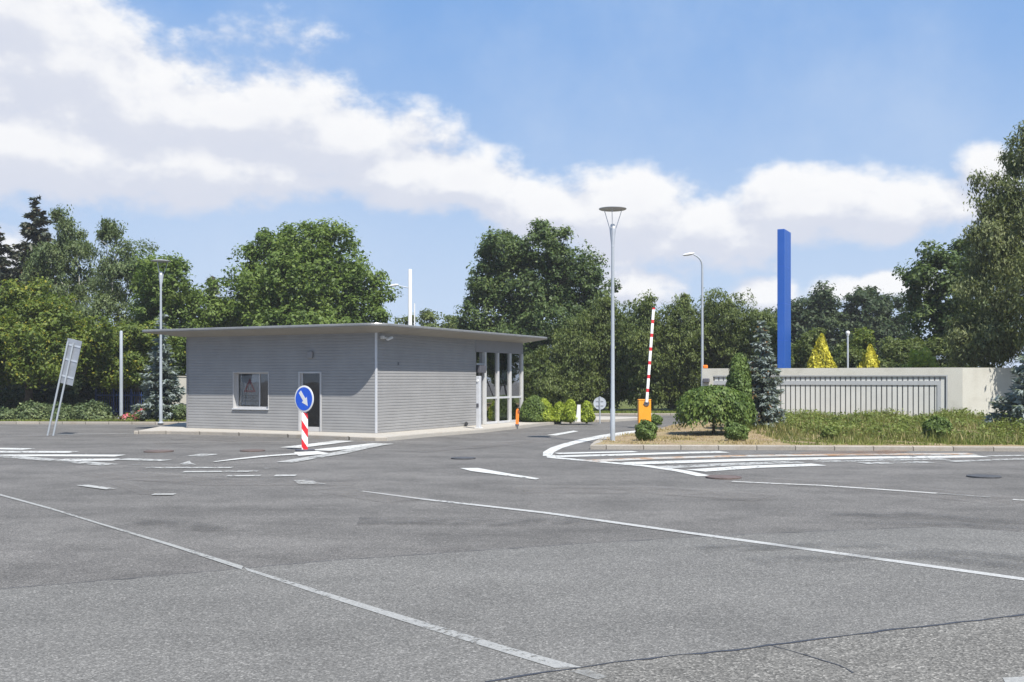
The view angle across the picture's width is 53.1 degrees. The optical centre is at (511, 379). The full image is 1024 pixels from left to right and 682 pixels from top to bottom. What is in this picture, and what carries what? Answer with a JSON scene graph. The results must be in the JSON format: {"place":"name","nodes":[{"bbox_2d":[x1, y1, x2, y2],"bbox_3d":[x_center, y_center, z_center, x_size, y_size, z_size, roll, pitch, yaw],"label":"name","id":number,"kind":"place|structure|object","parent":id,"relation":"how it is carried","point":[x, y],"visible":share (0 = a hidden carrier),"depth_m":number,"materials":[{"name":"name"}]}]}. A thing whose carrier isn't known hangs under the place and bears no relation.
{"place":"outdoors","nodes":[
{"label":"outdoors","id":0,"kind":"place"},
{"bbox_2d":[0,418,185,420],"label":"verge grass","id":1,"kind":"structure","parent":0,"point":[107,419],"depth_m":46.65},
{"bbox_2d":[139,416,637,440],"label":"pavement","id":2,"kind":"structure","parent":0,"point":[180,426],"depth_m":37.83,"materials":[{"name":"concrete"}]},
{"bbox_2d":[142,323,546,432],"bbox_3d":[-6.406,-0.050,43.297,11.434,3.860,13.834,0,0,27],"label":"gatehouse","id":3,"kind":"object","parent":2,"relation":"on","point":[370,377],"visible":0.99,"depth_m":38.20,"materials":[{"name":"grey metal"}]},
{"bbox_2d":[240,375,258,404],"bbox_3d":[-9.903,0.415,38.670,0.940,1.130,0.011,0,0,27],"label":"warning poster","id":4,"kind":"object","parent":3,"relation":"attached to","point":[249,389],"visible":1,"depth_m":38.68,"materials":[{"name":"grey paper"}]},
{"bbox_2d":[232,372,268,409],"bbox_3d":[-9.746,0.420,38.461,1.730,1.420,0.320,0,0,27],"label":"window","id":5,"kind":"structure","parent":3,"relation":"in","point":[235,374],"depth_m":38.66,"materials":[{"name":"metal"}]},
{"bbox_2d":[298,372,321,431],"bbox_3d":[-7.287,0.800,37.174,1.040,2.160,0.180,0,0,27],"label":"door","id":6,"kind":"structure","parent":3,"relation":"in","point":[313,380],"depth_m":37.12,"materials":[{"name":"white glass"}]},
{"bbox_2d":[475,376,480,428],"bbox_3d":[-1.280,0.879,39.372,0.240,2.011,0.260,0,0,27],"label":"reader post","id":7,"kind":"object","parent":2,"relation":"on","point":[478,402],"visible":1,"depth_m":39.30,"materials":[{"name":"metal"}]},
{"bbox_2d":[519,394,547,421],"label":"conifer shrub","id":8,"kind":"object","parent":2,"relation":"on","point":[532,408],"visible":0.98,"depth_m":45.14,"materials":[{"name":"green plant"}]},
{"bbox_2d":[540,398,554,421],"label":"conifer shrub","id":9,"kind":"object","parent":2,"relation":"on","point":[549,415],"visible":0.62,"depth_m":45.30,"materials":[{"name":"green plant"}]},
{"bbox_2d":[553,401,563,422],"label":"conifer shrub","id":10,"kind":"object","parent":2,"relation":"on","point":[558,407],"visible":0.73,"depth_m":45.50,"materials":[{"name":"green plant"}]},
{"bbox_2d":[0,382,1023,588],"bbox_3d":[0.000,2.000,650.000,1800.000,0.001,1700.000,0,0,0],"label":"ground","id":11,"kind":"structure","parent":0,"point":[267,517],"depth_m":17.34,"materials":[{"name":"asphalt"}]},
{"bbox_2d":[0,455,113,464],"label":"road marking","id":12,"kind":"object","parent":11,"relation":"on","point":[50,459],"visible":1,"depth_m":25.38,"materials":[{"name":"paint"}]},
{"bbox_2d":[3,454,120,455],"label":"road marking","id":13,"kind":"object","parent":11,"relation":"on","point":[60,455],"visible":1,"depth_m":26.71,"materials":[{"name":"paint"}]},
{"bbox_2d":[47,338,81,435],"bbox_3d":[-15.935,0.364,36.431,0.622,3.640,0.248,12,0,0],"label":"leaning sign","id":14,"kind":"object","parent":11,"relation":"on","point":[70,362],"visible":0.88,"depth_m":36.40,"materials":[{"name":"metal"}]},
{"bbox_2d":[0,421,179,424],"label":"kerb","id":15,"kind":"structure","parent":11,"relation":"on","point":[36,422],"depth_m":45.52,"materials":[{"name":"concrete"}]},
{"bbox_2d":[151,259,170,422],"bbox_3d":[-15.544,-1.677,45.328,0.850,7.235,0.850,0,0,0],"label":"street lamp","id":16,"kind":"object","parent":15,"relation":"on","point":[161,274],"visible":1,"depth_m":45.28,"materials":[{"name":"metal"}]},
{"bbox_2d":[13,407,185,421],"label":"verge","id":17,"kind":"structure","parent":11,"relation":"on","point":[110,421],"depth_m":46.21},
{"bbox_2d":[0,406,16,419],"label":"juniper","id":18,"kind":"object","parent":17,"relation":"on","point":[5,412],"visible":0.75,"depth_m":47.18,"materials":[{"name":"green plant"}]},
{"bbox_2d":[0,227,22,387],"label":"spruce tree","id":19,"kind":"object","parent":17,"relation":"on","point":[5,261],"visible":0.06,"depth_m":70.06,"materials":[{"name":"green plant"}]},
{"bbox_2d":[0,380,48,408],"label":"bush","id":20,"kind":"object","parent":17,"relation":"on","point":[11,396],"visible":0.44,"depth_m":54.25,"materials":[{"name":"green plant"}]},
{"bbox_2d":[9,399,50,419],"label":"juniper","id":21,"kind":"object","parent":17,"relation":"on","point":[31,410],"visible":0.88,"depth_m":47.18,"materials":[{"name":"green plant"}]},
{"bbox_2d":[3,194,76,387],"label":"spruce tree","id":22,"kind":"object","parent":17,"relation":"on","point":[31,232],"visible":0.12,"depth_m":71.35,"materials":[{"name":"green plant"}]},
{"bbox_2d":[45,400,72,419],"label":"juniper","id":23,"kind":"object","parent":17,"relation":"on","point":[65,409],"visible":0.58,"depth_m":47.19,"materials":[{"name":"green plant"}]},
{"bbox_2d":[15,374,107,406],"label":"bush","id":24,"kind":"object","parent":17,"relation":"on","point":[73,392],"visible":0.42,"depth_m":54.98,"materials":[{"name":"green plant"}]},
{"bbox_2d":[18,203,117,322],"bbox_3d":[-28.195,-4.509,64.273,6.695,13.118,5.257,0,0,-38],"label":"birch tree","id":25,"kind":"object","parent":17,"relation":"on","point":[67,246],"visible":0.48,"depth_m":63.60,"materials":[{"name":"green plant"}]},
{"bbox_2d":[0,273,144,402],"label":"maple tree","id":26,"kind":"object","parent":17,"relation":"on","point":[37,331],"visible":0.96,"depth_m":50.94,"materials":[{"name":"green plant"}]},
{"bbox_2d":[67,399,117,419],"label":"juniper","id":27,"kind":"object","parent":17,"relation":"on","point":[90,410],"visible":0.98,"depth_m":47.20,"materials":[{"name":"green plant"}]},
{"bbox_2d":[71,369,147,413],"bbox_3d":[-21.909,0.491,55.939,6.046,3.117,4.903,0,0,0],"label":"bush","id":28,"kind":"object","parent":17,"relation":"on","point":[126,390],"visible":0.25,"depth_m":55.02,"materials":[{"name":"green plant"}]},
{"bbox_2d":[68,217,159,331],"bbox_3d":[-24.310,-3.909,62.131,5.275,11.918,6.513,0,0,0],"label":"birch tree","id":29,"kind":"object","parent":17,"relation":"on","point":[111,297],"visible":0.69,"depth_m":61.55,"materials":[{"name":"green plant"}]},
{"bbox_2d":[119,331,122,416],"bbox_3d":[-19.125,-0.220,50.110,0.340,4.320,0.340,0,0,0],"label":"mast","id":30,"kind":"object","parent":17,"relation":"on","point":[121,375],"visible":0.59,"depth_m":50.05,"materials":[{"name":"metal"}]},
{"bbox_2d":[95,389,148,415],"bbox_3d":[-20.375,1.200,53.525,2.844,1.400,0.110,0,0,0],"label":"fence","id":31,"kind":"object","parent":17,"relation":"on","point":[131,395],"visible":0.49,"depth_m":53.49,"materials":[{"name":"metal"}]},
{"bbox_2d":[81,316,184,414],"bbox_3d":[-20.308,-0.675,54.603,4.398,5.450,4.976,0,0,39],"label":"maple tree","id":32,"kind":"object","parent":17,"relation":"on","point":[138,339],"visible":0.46,"depth_m":53.80,"materials":[{"name":"green plant"}]},
{"bbox_2d":[129,314,185,419],"bbox_3d":[-16.368,-0.559,47.661,2.714,5.118,2.723,0,0,0],"label":"blue spruce","id":33,"kind":"object","parent":17,"relation":"on","point":[170,384],"visible":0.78,"depth_m":47.28,"materials":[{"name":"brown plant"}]},
{"bbox_2d":[170,404,185,419],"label":"ball shrub","id":34,"kind":"object","parent":17,"relation":"on","point":[179,411],"visible":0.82,"depth_m":46.73,"materials":[{"name":"green plant"}]},
{"bbox_2d":[125,249,237,375],"bbox_3d":[-20.398,-2.793,59.868,6.782,9.686,7.130,0,0,28],"label":"broadleaf tree","id":35,"kind":"object","parent":17,"relation":"on","point":[146,287],"visible":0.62,"depth_m":58.65,"materials":[{"name":"green plant"}]},
{"bbox_2d":[0,494,242,568],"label":"road marking","id":36,"kind":"object","parent":11,"relation":"on","point":[208,556],"visible":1,"depth_m":12.74,"materials":[{"name":"paint"}]},
{"bbox_2d":[172,376,185,403],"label":"garden wall","id":37,"kind":"structure","parent":11,"relation":"on","point":[182,380],"depth_m":53.00,"materials":[{"name":"beige concrete"}]},
{"bbox_2d":[295,386,314,451],"bbox_3d":[-5.774,1.086,28.571,0.740,1.830,0.400,0,0,34],"label":"traffic sign","id":38,"kind":"object","parent":11,"relation":"on","point":[304,398],"visible":0.98,"depth_m":28.53,"materials":[{"name":"blue metal"}]},
{"bbox_2d":[211,216,402,327],"bbox_3d":[-12.688,-3.913,61.843,10.493,11.926,9.121,0,0,39],"label":"walnut tree","id":39,"kind":"object","parent":11,"relation":"on","point":[293,278],"visible":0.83,"depth_m":60.65,"materials":[{"name":"green plant"}]},
{"bbox_2d":[286,441,349,447],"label":"road marking","id":40,"kind":"object","parent":11,"relation":"on","point":[319,443],"visible":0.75,"depth_m":31.64,"materials":[{"name":"paint"}]},
{"bbox_2d":[278,444,385,461],"bbox_3d":[-4.635,1.980,27.973,0.608,0.001,7.174,0,0,12],"label":"road marking","id":41,"kind":"object","parent":11,"relation":"on","point":[337,452],"visible":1,"depth_m":27.36,"materials":[{"name":"paint"}]},
{"bbox_2d":[315,443,387,450],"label":"road marking","id":42,"kind":"object","parent":11,"relation":"on","point":[340,448],"visible":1,"depth_m":29.78,"materials":[{"name":"paint"}]},
{"bbox_2d":[134,419,609,440],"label":"kerb","id":43,"kind":"structure","parent":11,"relation":"on","point":[359,438],"depth_m":36.05,"materials":[{"name":"concrete"}]},
{"bbox_2d":[462,468,538,478],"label":"road marking","id":44,"kind":"object","parent":11,"relation":"on","point":[486,471],"visible":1,"depth_m":21.85,"materials":[{"name":"paint"}]},
{"bbox_2d":[0,527,1023,681],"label":"asphalt strip","id":45,"kind":"object","parent":11,"relation":"on","point":[581,605],"visible":1,"depth_m":8.96,"materials":[{"name":"asphalt"}]},
{"bbox_2d":[244,567,579,667],"bbox_3d":[-1.237,1.992,8.923,0.155,0.001,5.029,0,0,-41],"label":"road marking","id":46,"kind":"object","parent":45,"relation":"on","point":[550,662],"visible":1,"depth_m":8.15,"materials":[{"name":"paint"}]},
{"bbox_2d":[2,527,1015,588],"bbox_3d":[0.758,1.992,11.991,12.086,0.001,0.953,0,0,-17],"label":"tar seam","id":47,"kind":"object","parent":45,"relation":"on","point":[434,553],"visible":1,"depth_m":11.65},
{"bbox_2d":[561,399,577,423],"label":"conifer shrub","id":48,"kind":"object","parent":11,"relation":"on","point":[569,412],"visible":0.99,"depth_m":44.91,"materials":[{"name":"green plant"}]},
{"bbox_2d":[581,400,595,423],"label":"conifer shrub","id":49,"kind":"object","parent":11,"relation":"on","point":[587,414],"visible":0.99,"depth_m":44.90,"materials":[{"name":"green plant"}]},
{"bbox_2d":[543,431,634,455],"bbox_3d":[3.576,1.990,35.470,1.632,0.001,18.408,0,0,21],"label":"road marking","id":50,"kind":"object","parent":11,"relation":"on","point":[551,450],"visible":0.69,"depth_m":32.30,"materials":[{"name":"paint"}]},
{"bbox_2d":[593,396,605,422],"bbox_3d":[3.800,1.317,44.289,0.550,1.167,0.090,0,0,0],"label":"traffic sign","id":51,"kind":"object","parent":11,"relation":"on","point":[599,403],"visible":1,"depth_m":44.32,"materials":[{"name":"metal"}]},
{"bbox_2d":[553,457,706,475],"bbox_3d":[2.736,1.990,23.710,0.830,0.001,5.865,0,0,-30],"label":"road marking","id":52,"kind":"object","parent":11,"relation":"on","point":[685,471],"visible":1,"depth_m":23.40,"materials":[{"name":"paint"}]},
{"bbox_2d":[553,451,729,456],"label":"road marking","id":53,"kind":"object","parent":11,"relation":"on","point":[640,454],"visible":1,"depth_m":27.12,"materials":[{"name":"paint"}]},
{"bbox_2d":[637,308,654,424],"bbox_3d":[5.467,-0.512,41.748,0.671,4.785,0.440,0,0,0],"label":"barrier","id":54,"kind":"object","parent":11,"relation":"on","point":[644,409],"visible":0.89,"depth_m":41.56,"materials":[{"name":"orange metal"}]},
{"bbox_2d":[363,491,1023,579],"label":"road marking","id":55,"kind":"object","parent":11,"relation":"on","point":[889,560],"visible":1,"depth_m":12.58,"materials":[{"name":"paint"}]},
{"bbox_2d":[706,475,741,479],"bbox_3d":[4.294,1.984,20.779,0.720,0.028,0.720,0,0,0],"label":"manhole cover","id":56,"kind":"object","parent":11,"relation":"on","point":[727,477],"visible":1,"depth_m":20.59,"materials":[{"name":"metal"}]},
{"bbox_2d":[656,461,804,467],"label":"road marking","id":57,"kind":"object","parent":11,"relation":"on","point":[722,464],"visible":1,"depth_m":23.92,"materials":[{"name":"paint"}]},
{"bbox_2d":[687,463,825,471],"bbox_3d":[5.537,1.988,23.227,3.634,0.001,0.820,0,0,-27],"label":"road marking","id":58,"kind":"object","parent":11,"relation":"on","point":[745,467],"visible":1,"depth_m":23.37,"materials":[{"name":"paint"}]},
{"bbox_2d":[586,453,977,461],"bbox_3d":[7.013,1.988,26.525,10.850,0.001,1.284,0,0,-13],"label":"road marking","id":59,"kind":"object","parent":11,"relation":"on","point":[624,459],"visible":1,"depth_m":26.76,"materials":[{"name":"paint"}]},
{"bbox_2d":[622,455,985,464],"bbox_3d":[7.424,1.988,25.561,9.822,0.001,1.030,0,0,-14],"label":"road marking","id":60,"kind":"object","parent":11,"relation":"on","point":[769,459],"visible":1,"depth_m":25.74,"materials":[{"name":"paint"}]},
{"bbox_2d":[590,428,1023,451],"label":"kerb","id":61,"kind":"structure","parent":11,"relation":"on","point":[593,445],"depth_m":28.91,"materials":[{"name":"concrete"}]},
{"bbox_2d":[731,481,935,493],"bbox_3d":[5.925,1.990,19.040,3.784,0.001,0.378,0,0,34],"label":"road marking","id":62,"kind":"object","parent":11,"relation":"on","point":[836,486],"visible":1,"depth_m":19.02,"materials":[{"name":"paint"}]},
{"bbox_2d":[831,342,861,367],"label":"bush","id":63,"kind":"object","parent":11,"relation":"on","point":[840,361],"visible":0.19,"depth_m":52.96,"materials":[{"name":"green plant"}]},
{"bbox_2d":[942,120,1023,367],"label":"willow tree","id":64,"kind":"object","parent":11,"relation":"on","point":[998,263],"visible":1,"depth_m":44.94,"materials":[{"name":"green plant"}]},
{"bbox_2d":[0,0,1023,367],"label":"sky","id":65,"kind":"structure","parent":0,"point":[854,129],"materials":[{"name":"blue"}]},
{"bbox_2d":[589,394,674,411],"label":"verge","id":66,"kind":"structure","parent":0,"point":[624,406],"depth_m":66.86,"materials":[{"name":"green plant"}]},
{"bbox_2d":[389,269,414,325],"bbox_3d":[-6.127,-2.090,57.000,1.472,8.080,0.276,0,0,0],"label":"lamp mast","id":67,"kind":"object","parent":66,"relation":"on","point":[409,287],"visible":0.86,"depth_m":56.93,"materials":[{"name":"white metal"}]},
{"bbox_2d":[393,308,461,328],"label":"broadleaf tree","id":68,"kind":"object","parent":66,"relation":"on","point":[427,315],"visible":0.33,"depth_m":83.76,"materials":[{"name":"green plant"}]},
{"bbox_2d":[449,216,621,395],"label":"oak tree","id":69,"kind":"object","parent":66,"relation":"on","point":[506,255],"visible":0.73,"depth_m":68.01,"materials":[{"name":"green plant"}]},
{"bbox_2d":[523,346,577,407],"bbox_3d":[1.874,-0.023,61.067,4.246,4.146,4.824,0,0,0],"label":"willow scrub","id":70,"kind":"object","parent":66,"relation":"on","point":[538,369],"visible":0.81,"depth_m":60.15,"materials":[{"name":"green plant"}]},
{"bbox_2d":[544,311,610,409],"bbox_3d":[3.986,-1.047,61.953,4.846,6.194,4.298,0,0,-27],"label":"willow scrub","id":71,"kind":"object","parent":66,"relation":"on","point":[573,357],"visible":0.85,"depth_m":60.83,"materials":[{"name":"green plant"}]},
{"bbox_2d":[571,293,635,410],"bbox_3d":[5.893,-1.646,63.027,5.147,7.391,5.101,0,0,0],"label":"willow scrub","id":72,"kind":"object","parent":66,"relation":"on","point":[600,328],"visible":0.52,"depth_m":61.91,"materials":[{"name":"green plant"}]},
{"bbox_2d":[610,289,679,409],"bbox_3d":[8.080,-1.681,60.922,4.522,7.463,5.447,0,0,0],"label":"willow scrub","id":73,"kind":"object","parent":66,"relation":"on","point":[634,337],"visible":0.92,"depth_m":60.15,"materials":[{"name":"green plant"}]},
{"bbox_2d":[649,292,713,408],"bbox_3d":[10.310,-1.629,62.313,4.646,7.359,6.370,0,0,27],"label":"willow scrub","id":74,"kind":"object","parent":66,"relation":"on","point":[682,336],"visible":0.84,"depth_m":60.60,"materials":[{"name":"green plant"}]},
{"bbox_2d":[686,287,756,384],"bbox_3d":[12.545,-1.778,62.325,4.752,7.656,6.486,0,0,0],"label":"willow scrub","id":75,"kind":"object","parent":66,"relation":"on","point":[716,316],"visible":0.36,"depth_m":61.03,"materials":[{"name":"green plant"}]},
{"bbox_2d":[711,306,776,367],"bbox_3d":[14.276,-1.200,60.625,4.772,6.500,4.455,0,0,24],"label":"willow scrub","id":76,"kind":"object","parent":66,"relation":"on","point":[745,339],"visible":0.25,"depth_m":59.86,"materials":[{"name":"green plant"}]},
{"bbox_2d":[766,298,828,365],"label":"broadleaf tree","id":77,"kind":"object","parent":66,"relation":"on","point":[798,314],"visible":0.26,"depth_m":84.74,"materials":[{"name":"green plant"}]},
{"bbox_2d":[794,280,853,357],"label":"broadleaf tree","id":78,"kind":"object","parent":66,"relation":"on","point":[821,303],"visible":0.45,"depth_m":84.51,"materials":[{"name":"green plant"}]},
{"bbox_2d":[833,285,892,360],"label":"broadleaf tree","id":79,"kind":"object","parent":66,"relation":"on","point":[867,300],"visible":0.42,"depth_m":84.56,"materials":[{"name":"green plant"}]},
{"bbox_2d":[872,292,924,361],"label":"broadleaf tree","id":80,"kind":"object","parent":66,"relation":"on","point":[896,327],"visible":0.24,"depth_m":85.00,"materials":[{"name":"green plant"}]},
{"bbox_2d":[593,410,676,412],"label":"verge grass","id":81,"kind":"structure","parent":0,"point":[635,411],"depth_m":57.97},
{"bbox_2d":[489,615,1023,681],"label":"asphalt apron","id":82,"kind":"object","parent":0,"point":[990,650],"visible":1,"depth_m":7.25,"materials":[{"name":"asphalt"}]},
{"bbox_2d":[485,614,1023,681],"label":"tar seam","id":83,"kind":"object","parent":82,"relation":"on","point":[755,646],"visible":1,"depth_m":7.67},
{"bbox_2d":[594,420,1023,445],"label":"traffic island","id":84,"kind":"structure","parent":0,"point":[683,432],"depth_m":31.43,"materials":[{"name":"soil"}]},
{"bbox_2d":[599,206,626,440],"bbox_3d":[3.092,-1.677,31.448,0.850,7.235,0.850,0,0,0],"label":"street lamp","id":85,"kind":"object","parent":84,"relation":"on","point":[612,228],"visible":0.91,"depth_m":31.40,"materials":[{"name":"metal"}]},
{"bbox_2d":[634,419,657,440],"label":"ball shrub","id":86,"kind":"object","parent":84,"relation":"on","point":[645,430],"visible":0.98,"depth_m":31.16,"materials":[{"name":"green plant"}]},
{"bbox_2d":[683,252,703,385],"bbox_3d":[9.912,-2.498,56.000,1.159,8.895,0.256,0,0,0],"label":"street lamp","id":87,"kind":"object","parent":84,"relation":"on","point":[702,329],"visible":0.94,"depth_m":55.95,"materials":[{"name":"white metal"}]},
{"bbox_2d":[673,384,754,433],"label":"mop tree","id":88,"kind":"object","parent":84,"relation":"on","point":[722,404],"visible":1,"depth_m":33.87,"materials":[{"name":"green plant"}]},
{"bbox_2d":[724,421,750,440],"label":"ball shrub","id":89,"kind":"object","parent":84,"relation":"on","point":[734,431],"visible":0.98,"depth_m":31.12,"materials":[{"name":"green plant"}]},
{"bbox_2d":[725,353,757,428],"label":"column conifer","id":90,"kind":"object","parent":84,"relation":"on","point":[739,378],"depth_m":36.53,"materials":[{"name":"green plant"}]},
{"bbox_2d":[600,420,918,444],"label":"dry grass","id":91,"kind":"structure","parent":84,"relation":"on","point":[688,438],"depth_m":32.18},
{"bbox_2d":[747,320,786,427],"bbox_3d":[9.115,-0.171,37.544,2.022,4.044,2.052,0,0,-33],"label":"blue spruce","id":92,"kind":"object","parent":84,"relation":"on","point":[766,393],"visible":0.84,"depth_m":37.18,"materials":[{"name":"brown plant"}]},
{"bbox_2d":[753,322,795,366],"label":"bush","id":93,"kind":"object","parent":84,"relation":"on","point":[773,339],"visible":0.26,"depth_m":54.40,"materials":[{"name":"green plant"}]},
{"bbox_2d":[777,229,790,367],"bbox_3d":[14.032,-2.799,52.770,0.650,9.698,1.850,0,0,27],"label":"pylon","id":94,"kind":"object","parent":84,"relation":"on","point":[783,298],"visible":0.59,"depth_m":52.14,"materials":[{"name":"metal"}]},
{"bbox_2d":[791,327,827,367],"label":"bush","id":95,"kind":"object","parent":84,"relation":"on","point":[802,349],"visible":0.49,"depth_m":54.88,"materials":[{"name":"green plant"}]},
{"bbox_2d":[807,333,836,367],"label":"golden conifer","id":96,"kind":"object","parent":84,"relation":"on","point":[820,357],"visible":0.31,"depth_m":50.22,"materials":[{"name":"yellow plant"}]},
{"bbox_2d":[819,426,840,439],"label":"ball shrub","id":97,"kind":"object","parent":84,"relation":"on","point":[831,431],"visible":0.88,"depth_m":31.64,"materials":[{"name":"green plant"}]},
{"bbox_2d":[845,327,877,367],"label":"bush","id":98,"kind":"object","parent":84,"relation":"on","point":[864,337],"visible":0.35,"depth_m":53.48,"materials":[{"name":"green plant"}]},
{"bbox_2d":[702,365,1021,416],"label":"boundary wall","id":99,"kind":"structure","parent":84,"relation":"on","point":[917,391],"depth_m":44.13,"materials":[{"name":"white paint"}]},
{"bbox_2d":[710,407,1023,444],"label":"weeds","id":100,"kind":"object","parent":84,"relation":"on","point":[867,435],"visible":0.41,"depth_m":33.20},
{"bbox_2d":[857,344,879,367],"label":"golden conifer","id":101,"kind":"object","parent":84,"relation":"on","point":[870,358],"visible":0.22,"depth_m":50.35,"materials":[{"name":"yellow plant"}]},
{"bbox_2d":[777,407,1023,439],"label":"broad weeds","id":102,"kind":"object","parent":84,"relation":"on","point":[901,426],"visible":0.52,"depth_m":36.45,"materials":[{"name":"green plant"}]},
{"bbox_2d":[877,335,934,367],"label":"bush","id":103,"kind":"object","parent":84,"relation":"on","point":[896,347],"visible":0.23,"depth_m":53.50,"materials":[{"name":"green plant"}]},
{"bbox_2d":[901,345,939,367],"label":"bush","id":104,"kind":"object","parent":84,"relation":"on","point":[917,359],"visible":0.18,"depth_m":50.02,"materials":[{"name":"green plant"}]},
{"bbox_2d":[921,415,953,438],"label":"ball shrub","id":105,"kind":"object","parent":84,"relation":"on","point":[937,423],"visible":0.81,"depth_m":31.09,"materials":[{"name":"green plant"}]},
{"bbox_2d":[903,334,998,367],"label":"bush","id":106,"kind":"object","parent":84,"relation":"on","point":[937,344],"visible":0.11,"depth_m":54.54,"materials":[{"name":"green plant"}]},
{"bbox_2d":[892,236,1021,363],"bbox_3d":[24.545,-3.059,56.419,6.827,10.217,6.163,0,0,25],"label":"broadleaf tree","id":107,"kind":"object","parent":84,"relation":"on","point":[933,307],"visible":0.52,"depth_m":56.63,"materials":[{"name":"green plant"}]},
{"bbox_2d":[984,352,1023,423],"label":"blue spruce","id":108,"kind":"object","parent":84,"relation":"on","point":[1014,405],"visible":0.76,"depth_m":36.08,"materials":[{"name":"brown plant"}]},
{"bbox_2d":[774,436,1023,444],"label":"grass","id":109,"kind":"structure","parent":0,"point":[967,441],"depth_m":29.68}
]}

